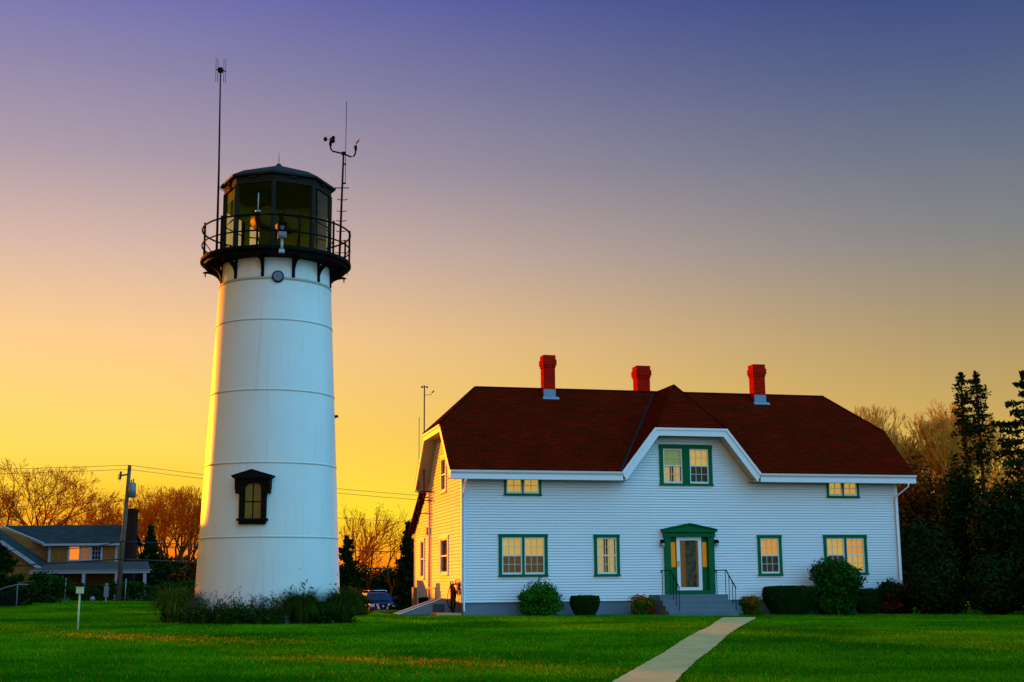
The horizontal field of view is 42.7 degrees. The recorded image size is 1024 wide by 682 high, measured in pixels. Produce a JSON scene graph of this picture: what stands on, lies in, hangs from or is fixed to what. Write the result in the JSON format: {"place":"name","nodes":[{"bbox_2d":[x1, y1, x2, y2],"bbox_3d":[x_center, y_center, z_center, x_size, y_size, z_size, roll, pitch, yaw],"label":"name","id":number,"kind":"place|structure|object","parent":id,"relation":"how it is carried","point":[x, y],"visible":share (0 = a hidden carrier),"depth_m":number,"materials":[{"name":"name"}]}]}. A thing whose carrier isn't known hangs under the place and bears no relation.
{"place":"outdoors","nodes":[
{"label":"outdoors","id":0,"kind":"place"},
{"bbox_2d":[0,598,1023,681],"bbox_3d":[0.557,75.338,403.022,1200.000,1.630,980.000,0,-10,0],"label":"lawn","id":1,"kind":"structure","parent":0,"point":[533,666],"depth_m":25.75,"materials":[{"name":"green plant"}]},
{"bbox_2d":[0,584,27,607],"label":"chain link fence","id":2,"kind":"object","parent":1,"relation":"on","point":[3,588],"visible":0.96,"depth_m":66.96,"materials":[{"name":"grey metal"}]},
{"bbox_2d":[0,537,34,606],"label":"pine","id":3,"kind":"object","parent":1,"relation":"on","point":[8,563],"visible":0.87,"depth_m":68.62,"materials":[{"name":"green plant"}]},
{"bbox_2d":[0,459,78,527],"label":"bare tree","id":4,"kind":"object","parent":1,"relation":"on","point":[40,514],"visible":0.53,"depth_m":107.22,"materials":[{"name":"brown plant"}]},
{"bbox_2d":[18,570,70,602],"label":"garden shrub","id":5,"kind":"object","parent":1,"relation":"on","point":[44,588],"visible":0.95,"depth_m":72.93,"materials":[{"name":"green plant"}]},
{"bbox_2d":[0,458,123,525],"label":"bare tree","id":6,"kind":"object","parent":1,"relation":"on","point":[12,503],"visible":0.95,"depth_m":104.09,"materials":[{"name":"brown plant"}]},
{"bbox_2d":[0,508,151,599],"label":"neighbour house","id":7,"kind":"structure","parent":1,"relation":"on","point":[28,537],"depth_m":86.92,"materials":[{"name":"grey wood"}]},
{"bbox_2d":[67,546,102,560],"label":"window frame","id":8,"kind":"structure","parent":7,"relation":"in","point":[90,553],"depth_m":86.88,"materials":[{"name":"grey"}]},
{"bbox_2d":[76,587,84,629],"bbox_3d":[-11.756,7.361,35.572,0.200,1.350,0.170,0,-10,0],"label":"sign","id":9,"kind":"object","parent":1,"relation":"on","point":[79,590],"visible":0.98,"depth_m":35.60,"materials":[{"name":"white"}]},
{"bbox_2d":[55,490,129,524],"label":"bare tree","id":10,"kind":"object","parent":1,"relation":"on","point":[95,521],"visible":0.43,"depth_m":108.95,"materials":[{"name":"brown plant"}]},
{"bbox_2d":[13,579,194,601],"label":"hedge","id":11,"kind":"object","parent":1,"relation":"on","point":[139,587],"visible":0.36,"depth_m":78.89,"materials":[{"name":"green plant"}]},
{"bbox_2d":[104,583,108,601],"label":"meter pedestal","id":12,"kind":"object","parent":1,"relation":"on","point":[106,590],"visible":0.99,"depth_m":77.25,"materials":[{"name":"grey metal"}]},
{"bbox_2d":[115,465,135,601],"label":"utility pole","id":13,"kind":"object","parent":1,"relation":"on","point":[130,491],"visible":0.95,"depth_m":78.25,"materials":[{"name":"brown wood"}]},
{"bbox_2d":[0,500,400,521],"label":"power line","id":14,"kind":"object","parent":13,"relation":"attached to","point":[166,504],"visible":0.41,"depth_m":78.63,"materials":[{"name":"black metal"}]},
{"bbox_2d":[6,541,396,551],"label":"power line","id":15,"kind":"object","parent":13,"relation":"attached to","point":[153,542],"visible":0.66,"depth_m":77.99,"materials":[{"name":"black metal"}]},
{"bbox_2d":[16,558,398,568],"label":"power line","id":16,"kind":"object","parent":13,"relation":"attached to","point":[152,560],"visible":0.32,"depth_m":77.86,"materials":[{"name":"black metal"}]},
{"bbox_2d":[7,469,415,499],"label":"power line","id":17,"kind":"object","parent":13,"relation":"attached to","point":[175,475],"visible":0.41,"depth_m":78.87,"materials":[{"name":"black metal"}]},
{"bbox_2d":[16,465,409,494],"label":"power line","id":18,"kind":"object","parent":13,"relation":"attached to","point":[177,471],"visible":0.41,"depth_m":79.01,"materials":[{"name":"black metal"}]},
{"bbox_2d":[98,485,178,555],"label":"bare tree","id":19,"kind":"object","parent":1,"relation":"on","point":[139,502],"visible":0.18,"depth_m":111.30,"materials":[{"name":"brown plant"}]},
{"bbox_2d":[112,485,185,564],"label":"bare tree","id":20,"kind":"object","parent":1,"relation":"on","point":[145,519],"visible":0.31,"depth_m":108.77,"materials":[{"name":"brown plant"}]},
{"bbox_2d":[135,524,167,596],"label":"spruce","id":21,"kind":"object","parent":1,"relation":"on","point":[150,551],"visible":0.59,"depth_m":90.62,"materials":[{"name":"green plant"}]},
{"bbox_2d":[138,554,192,582],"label":"roadside bush","id":22,"kind":"object","parent":1,"relation":"on","point":[171,567],"visible":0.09,"depth_m":92.73,"materials":[{"name":"green plant"}]},
{"bbox_2d":[135,485,201,560],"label":"bare tree","id":23,"kind":"object","parent":1,"relation":"on","point":[161,517],"visible":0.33,"depth_m":104.31,"materials":[{"name":"brown plant"}]},
{"bbox_2d":[144,579,201,622],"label":"ornamental grass","id":24,"kind":"object","parent":1,"relation":"on","point":[169,604],"depth_m":39.06,"materials":[{"name":"green plant"}]},
{"bbox_2d":[145,486,201,563],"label":"bare tree","id":25,"kind":"object","parent":1,"relation":"on","point":[192,532],"visible":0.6,"depth_m":96.37,"materials":[{"name":"brown plant"}]},
{"bbox_2d":[163,561,196,590],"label":"roadside bush","id":26,"kind":"object","parent":1,"relation":"on","point":[186,572],"visible":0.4,"depth_m":87.88,"materials":[{"name":"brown plant"}]},
{"bbox_2d":[180,588,248,624],"bbox_3d":[-8.727,7.785,38.373,2.111,1.117,1.642,0,-10,0],"label":"flowering scrub","id":27,"kind":"object","parent":1,"relation":"on","point":[217,614],"visible":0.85,"depth_m":38.00,"materials":[{"name":"green plant"}]},
{"bbox_2d":[225,588,290,624],"bbox_3d":[-7.438,7.753,38.254,1.988,1.162,1.501,0,-10,0],"label":"flowering scrub","id":28,"kind":"object","parent":1,"relation":"on","point":[261,615],"visible":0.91,"depth_m":37.88,"materials":[{"name":"green plant"}]},
{"bbox_2d":[194,163,350,623],"bbox_3d":[-7.665,1.435,42.032,4.851,15.580,4.889,0,-10,0],"label":"lighthouse","id":29,"kind":"object","parent":1,"relation":"on","point":[269,520],"visible":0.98,"depth_m":40.43,"materials":[{"name":"paint"}]},
{"bbox_2d":[215,67,227,249],"bbox_3d":[-9.417,-6.025,43.304,0.935,7.020,0.245,5,-12,-26],"label":"antenna mast","id":30,"kind":"object","parent":29,"relation":"on","point":[220,70],"visible":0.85,"depth_m":43.13,"materials":[{"name":"black metal"}]},
{"bbox_2d":[231,469,274,523],"bbox_3d":[-7.757,4.675,39.311,1.260,1.630,0.630,-1,-10,3],"label":"tower window","id":31,"kind":"structure","parent":29,"relation":"in","point":[252,486],"depth_m":39.20,"materials":[{"name":"black paint"}]},
{"bbox_2d":[277,221,286,252],"bbox_3d":[-7.104,-3.188,40.479,0.280,0.950,0.300,2,-11,-14],"label":"floodlight","id":32,"kind":"object","parent":29,"relation":"attached to","point":[282,230],"visible":1,"depth_m":40.42,"materials":[{"name":"grey metal"}]},
{"bbox_2d":[323,101,358,255],"bbox_3d":[-5.662,-5.298,43.208,1.162,5.501,0.411,-3,-11,13],"label":"weather mast","id":33,"kind":"object","parent":29,"relation":"on","point":[340,231],"visible":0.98,"depth_m":43.28,"materials":[{"name":"black metal"}]},
{"bbox_2d":[164,552,383,581],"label":"woods","id":34,"kind":"object","parent":1,"relation":"on","point":[184,558],"depth_m":171.23,"materials":[{"name":"brown plant"}]},
{"bbox_2d":[275,569,327,623],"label":"ornamental grass","id":35,"kind":"object","parent":1,"relation":"on","point":[300,608],"depth_m":38.40,"materials":[{"name":"green plant"}]},
{"bbox_2d":[308,601,340,623],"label":"dark shrub","id":36,"kind":"object","parent":1,"relation":"on","point":[323,618],"visible":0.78,"depth_m":38.70,"materials":[{"name":"green plant"}]},
{"bbox_2d":[318,574,368,623],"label":"ornamental grass","id":37,"kind":"object","parent":1,"relation":"on","point":[347,602],"depth_m":39.09,"materials":[{"name":"green plant"}]},
{"bbox_2d":[339,535,362,590],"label":"spruce","id":38,"kind":"object","parent":1,"relation":"on","point":[348,568],"visible":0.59,"depth_m":72.80,"materials":[{"name":"green plant"}]},
{"bbox_2d":[339,556,372,591],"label":"roadside bush","id":39,"kind":"object","parent":1,"relation":"on","point":[358,574],"visible":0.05,"depth_m":102.06,"materials":[{"name":"green plant"}]},
{"bbox_2d":[345,585,375,615],"bbox_3d":[-5.593,9.159,45.997,1.467,1.156,1.570,-2,-11,11],"label":"dark shrub","id":40,"kind":"object","parent":1,"relation":"on","point":[367,605],"visible":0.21,"depth_m":45.80,"materials":[{"name":"green plant"}]},
{"bbox_2d":[353,522,386,591],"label":"bare tree","id":41,"kind":"object","parent":1,"relation":"on","point":[363,561],"visible":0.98,"depth_m":101.31,"materials":[{"name":"brown plant"}]},
{"bbox_2d":[339,504,410,569],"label":"bare tree","id":42,"kind":"object","parent":1,"relation":"on","point":[364,532],"visible":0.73,"depth_m":105.43,"materials":[{"name":"brown plant"}]},
{"bbox_2d":[362,590,393,609],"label":"parked suv","id":43,"kind":"object","parent":1,"relation":"on","point":[383,600],"visible":0.34,"depth_m":92.28,"materials":[{"name":"blue paint"}]},
{"bbox_2d":[361,566,397,598],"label":"roadside bush","id":44,"kind":"object","parent":1,"relation":"on","point":[378,583],"visible":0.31,"depth_m":105.57,"materials":[{"name":"green plant"}]},
{"bbox_2d":[355,518,412,596],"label":"bare tree","id":45,"kind":"object","parent":1,"relation":"on","point":[382,575],"visible":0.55,"depth_m":101.92,"materials":[{"name":"brown plant"}]},
{"bbox_2d":[388,520,413,609],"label":"spruce","id":46,"kind":"object","parent":1,"relation":"on","point":[404,576],"visible":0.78,"depth_m":68.70,"materials":[{"name":"green plant"}]},
{"bbox_2d":[412,580,425,605],"bbox_3d":[-3.740,10.262,52.565,0.500,1.338,0.500,2,-11,-13],"label":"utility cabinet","id":47,"kind":"object","parent":1,"relation":"on","point":[418,589],"visible":0.59,"depth_m":52.38,"materials":[{"name":"grey"}]},
{"bbox_2d":[393,598,450,614],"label":"cellar ramp","id":48,"kind":"structure","parent":1,"relation":"on","point":[429,607],"depth_m":48.31,"materials":[{"name":"paint"}]},
{"bbox_2d":[426,587,435,599],"bbox_3d":[-3.051,9.770,49.373,0.100,0.950,1.760,2,-11,-13],"label":"pipe rail","id":49,"kind":"object","parent":48,"relation":"on","point":[431,588],"visible":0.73,"depth_m":49.40,"materials":[{"name":"brown"}]},
{"bbox_2d":[417,597,428,603],"bbox_3d":[-3.368,10.063,49.713,0.480,0.700,0.480,0,-10,0],"label":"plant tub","id":50,"kind":"object","parent":1,"relation":"on","point":[422,599],"visible":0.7,"depth_m":49.59,"materials":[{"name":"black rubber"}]},
{"bbox_2d":[431,612,461,615],"bbox_3d":[-2.384,10.027,47.465,0.880,0.350,1.330,2,-11,-13],"label":"concrete pad","id":51,"kind":"object","parent":1,"relation":"on","point":[449,613],"visible":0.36,"depth_m":46.90,"materials":[{"name":"grey concrete"}]},
{"bbox_2d":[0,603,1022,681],"bbox_3d":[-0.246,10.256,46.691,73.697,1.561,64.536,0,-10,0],"label":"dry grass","id":52,"kind":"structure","parent":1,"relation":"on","point":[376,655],"depth_m":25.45,"materials":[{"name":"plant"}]},
{"bbox_2d":[515,575,566,615],"bbox_3d":[1.032,9.130,46.741,1.857,1.552,1.646,0,-10,0],"label":"azalea bush","id":53,"kind":"object","parent":1,"relation":"on","point":[539,599],"visible":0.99,"depth_m":46.48,"materials":[{"name":"green plant"}]},
{"bbox_2d":[569,595,599,615],"bbox_3d":[2.618,9.537,47.078,1.128,0.870,1.044,0,-10,0],"label":"clipped yew","id":54,"kind":"object","parent":1,"relation":"on","point":[586,605],"visible":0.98,"depth_m":46.71,"materials":[{"name":"green plant"}]},
{"bbox_2d":[628,594,656,614],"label":"red azalea","id":55,"kind":"object","parent":1,"relation":"on","point":[643,605],"visible":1,"depth_m":47.35,"materials":[{"name":"green plant"}]},
{"bbox_2d":[408,355,916,615],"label":"keepers house","id":56,"kind":"structure","parent":1,"relation":"on","point":[614,500],"depth_m":50.01,"materials":[{"name":"paint"}]},
{"bbox_2d":[419,538,425,579],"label":"window","id":57,"kind":"structure","parent":56,"relation":"in","point":[422,540],"depth_m":55.56,"materials":[{"name":"white"}]},
{"bbox_2d":[417,385,433,523],"bbox_3d":[-3.606,4.721,54.466,0.568,5.720,1.001,2,-11,-13],"label":"gable weather mast","id":58,"kind":"object","parent":56,"relation":"attached to","point":[423,497],"visible":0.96,"depth_m":54.22,"materials":[{"name":"black metal"}]},
{"bbox_2d":[439,455,446,493],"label":"window","id":59,"kind":"structure","parent":56,"relation":"in","point":[443,466],"depth_m":51.56,"materials":[{"name":"white"}]},
{"bbox_2d":[439,535,448,575],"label":"window","id":60,"kind":"structure","parent":56,"relation":"in","point":[444,540],"depth_m":50.70,"materials":[{"name":"white"}]},
{"bbox_2d":[447,579,459,611],"bbox_3d":[-2.155,9.310,47.823,0.323,1.196,1.176,2,-11,-13],"label":"garden hose","id":61,"kind":"object","parent":56,"relation":"attached to","point":[454,591],"visible":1,"depth_m":47.62,"materials":[{"name":"black rubber"}]},
{"bbox_2d":[503,480,541,495],"bbox_3d":[0.387,5.377,48.364,1.450,0.660,0.195,2,-11,-13],"label":"window","id":62,"kind":"structure","parent":56,"relation":"in","point":[511,487],"depth_m":48.37,"materials":[{"name":"green"}]},
{"bbox_2d":[498,534,548,576],"bbox_3d":[0.405,7.831,47.916,1.890,1.540,0.195,2,-11,-13],"label":"window","id":63,"kind":"structure","parent":56,"relation":"in","point":[520,555],"depth_m":47.95,"materials":[{"name":"green"}]},
{"bbox_2d":[593,534,620,575],"bbox_3d":[3.505,7.958,48.678,1.040,1.530,0.258,2,-11,-13],"label":"window","id":64,"kind":"structure","parent":56,"relation":"in","point":[599,555],"depth_m":48.69,"materials":[{"name":"green"}]},
{"bbox_2d":[658,444,713,485],"bbox_3d":[6.614,4.745,50.024,2.180,1.550,0.258,2,-11,-13],"label":"window","id":65,"kind":"structure","parent":56,"relation":"in","point":[695,461],"depth_m":50.00,"materials":[{"name":"green wood"}]},
{"bbox_2d":[676,537,702,589],"bbox_3d":[6.633,8.381,49.479,1.090,2.020,0.522,2,-11,-13],"label":"storm door","id":66,"kind":"structure","parent":56,"relation":"in","point":[688,549],"depth_m":49.52,"materials":[{"name":"white glass"}]},
{"bbox_2d":[757,535,783,575],"bbox_3d":[9.855,8.198,50.140,1.040,1.530,0.195,2,-11,-13],"label":"window","id":67,"kind":"structure","parent":56,"relation":"in","point":[770,563],"depth_m":50.17,"materials":[{"name":"green"}]},
{"bbox_2d":[826,483,860,497],"bbox_3d":[12.939,5.820,51.327,1.420,0.650,0.195,2,-11,-13],"label":"window","id":68,"kind":"structure","parent":56,"relation":"in","point":[834,490],"depth_m":51.34,"materials":[{"name":"green"}]},
{"bbox_2d":[823,535,869,573],"bbox_3d":[12.939,8.293,50.872,1.880,1.520,0.195,2,-11,-13],"label":"window","id":69,"kind":"structure","parent":56,"relation":"in","point":[852,546],"depth_m":50.95,"materials":[{"name":"green"}]},
{"bbox_2d":[612,617,755,681],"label":"footpath","id":70,"kind":"structure","parent":1,"relation":"on","point":[670,664],"depth_m":24.46,"materials":[{"name":"concrete"}]},
{"bbox_2d":[649,569,738,615],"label":"front steps","id":71,"kind":"structure","parent":1,"relation":"on","point":[696,604],"depth_m":47.42,"materials":[{"name":"grey paint"}]},
{"bbox_2d":[738,595,761,615],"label":"azalea","id":72,"kind":"object","parent":1,"relation":"on","point":[750,605],"visible":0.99,"depth_m":47.79,"materials":[{"name":"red plant"}]},
{"bbox_2d":[762,585,816,614],"bbox_3d":[10.352,9.715,48.937,2.052,1.224,1.596,0,-10,0],"label":"clipped hedge bush","id":73,"kind":"object","parent":1,"relation":"on","point":[787,600],"visible":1,"depth_m":48.47,"materials":[{"name":"green plant"}]},
{"bbox_2d":[806,557,866,614],"bbox_3d":[12.195,9.259,49.306,2.338,2.272,1.778,0,-10,0],"label":"rhododendron","id":74,"kind":"object","parent":1,"relation":"on","point":[837,585],"visible":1,"depth_m":48.84,"materials":[{"name":"green plant"}]},
{"bbox_2d":[855,588,883,613],"bbox_3d":[13.526,9.928,49.796,1.193,1.096,1.014,0,-10,0],"label":"clipped yew","id":75,"kind":"object","parent":1,"relation":"on","point":[869,599],"visible":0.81,"depth_m":49.47,"materials":[{"name":"green plant"}]},
{"bbox_2d":[852,405,929,472],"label":"golden tree","id":76,"kind":"object","parent":1,"relation":"on","point":[879,423],"visible":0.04,"depth_m":77.20,"materials":[{"name":"brown plant"}]},
{"bbox_2d":[854,404,928,497],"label":"golden tree","id":77,"kind":"object","parent":1,"relation":"on","point":[899,443],"visible":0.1,"depth_m":77.69,"materials":[{"name":"brown plant"}]},
{"bbox_2d":[875,577,913,613],"bbox_3d":[14.488,9.712,49.748,1.656,1.496,1.709,9,-14,-42],"label":"red azalea","id":78,"kind":"object","parent":1,"relation":"on","point":[893,593],"visible":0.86,"depth_m":49.47,"materials":[{"name":"green plant"}]},
{"bbox_2d":[897,446,945,602],"bbox_3d":[18.662,8.970,62.191,5.036,7.978,3.758,0,-10,0],"label":"dark tree","id":79,"kind":"object","parent":1,"relation":"on","point":[912,508],"visible":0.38,"depth_m":61.58,"materials":[{"name":"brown plant"}]},
{"bbox_2d":[897,468,964,577],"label":"dark tree","id":80,"kind":"object","parent":1,"relation":"on","point":[931,486],"visible":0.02,"depth_m":66.54,"materials":[{"name":"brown plant"}]},
{"bbox_2d":[899,519,963,606],"bbox_3d":[16.985,9.361,53.587,3.077,4.155,2.323,0,-10,0],"label":"dark tree","id":81,"kind":"object","parent":1,"relation":"on","point":[924,544],"visible":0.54,"depth_m":53.11,"materials":[{"name":"green plant"}]},
{"bbox_2d":[901,555,969,614],"bbox_3d":[15.728,9.300,48.944,2.509,2.602,2.159,0,-10,0],"label":"bush","id":82,"kind":"object","parent":1,"relation":"on","point":[937,587],"visible":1,"depth_m":48.39,"materials":[{"name":"green plant"}]},
{"bbox_2d":[893,398,1004,488],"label":"golden tree","id":83,"kind":"object","parent":1,"relation":"on","point":[925,428],"visible":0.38,"depth_m":76.11,"materials":[{"name":"brown plant"}]},
{"bbox_2d":[892,411,1017,490],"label":"golden tree","id":84,"kind":"object","parent":1,"relation":"on","point":[950,445],"visible":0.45,"depth_m":74.88,"materials":[{"name":"brown plant"}]},
{"bbox_2d":[937,442,986,609],"bbox_3d":[19.719,8.224,57.050,2.145,7.644,2.142,-6,-12,29],"label":"dark tree","id":85,"kind":"object","parent":1,"relation":"on","point":[954,500],"visible":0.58,"depth_m":56.83,"materials":[{"name":"green plant"}]},
{"bbox_2d":[940,371,983,605],"bbox_3d":[21.457,7.117,61.817,3.594,11.468,3.666,5,-11,-25],"label":"spruce","id":86,"kind":"object","parent":1,"relation":"on","point":[964,424],"visible":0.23,"depth_m":62.25,"materials":[{"name":"green plant"}]},
{"bbox_2d":[962,370,1004,577],"bbox_3d":[22.311,7.085,62.112,3.286,11.650,3.734,6,-12,-31],"label":"spruce","id":87,"kind":"object","parent":1,"relation":"on","point":[981,457],"visible":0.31,"depth_m":62.61,"materials":[{"name":"green plant"}]},
{"bbox_2d":[956,370,1023,609],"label":"spruce","id":88,"kind":"object","parent":1,"relation":"on","point":[1009,453],"visible":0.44,"depth_m":56.16,"materials":[{"name":"green plant"}]},
{"bbox_2d":[962,469,1023,610],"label":"dark tree","id":89,"kind":"object","parent":1,"relation":"on","point":[989,533],"visible":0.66,"depth_m":54.11,"materials":[{"name":"green plant"}]},
{"bbox_2d":[963,548,1023,614],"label":"bush","id":90,"kind":"object","parent":1,"relation":"on","point":[993,585],"visible":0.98,"depth_m":47.27,"materials":[{"name":"green plant"}]},
{"bbox_2d":[979,442,1023,494],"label":"golden tree","id":91,"kind":"object","parent":1,"relation":"on","point":[992,480],"visible":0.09,"depth_m":77.95,"materials":[{"name":"brown plant"}]},
{"bbox_2d":[0,0,1023,578],"label":"sky","id":92,"kind":"structure","parent":0,"point":[827,195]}
]}

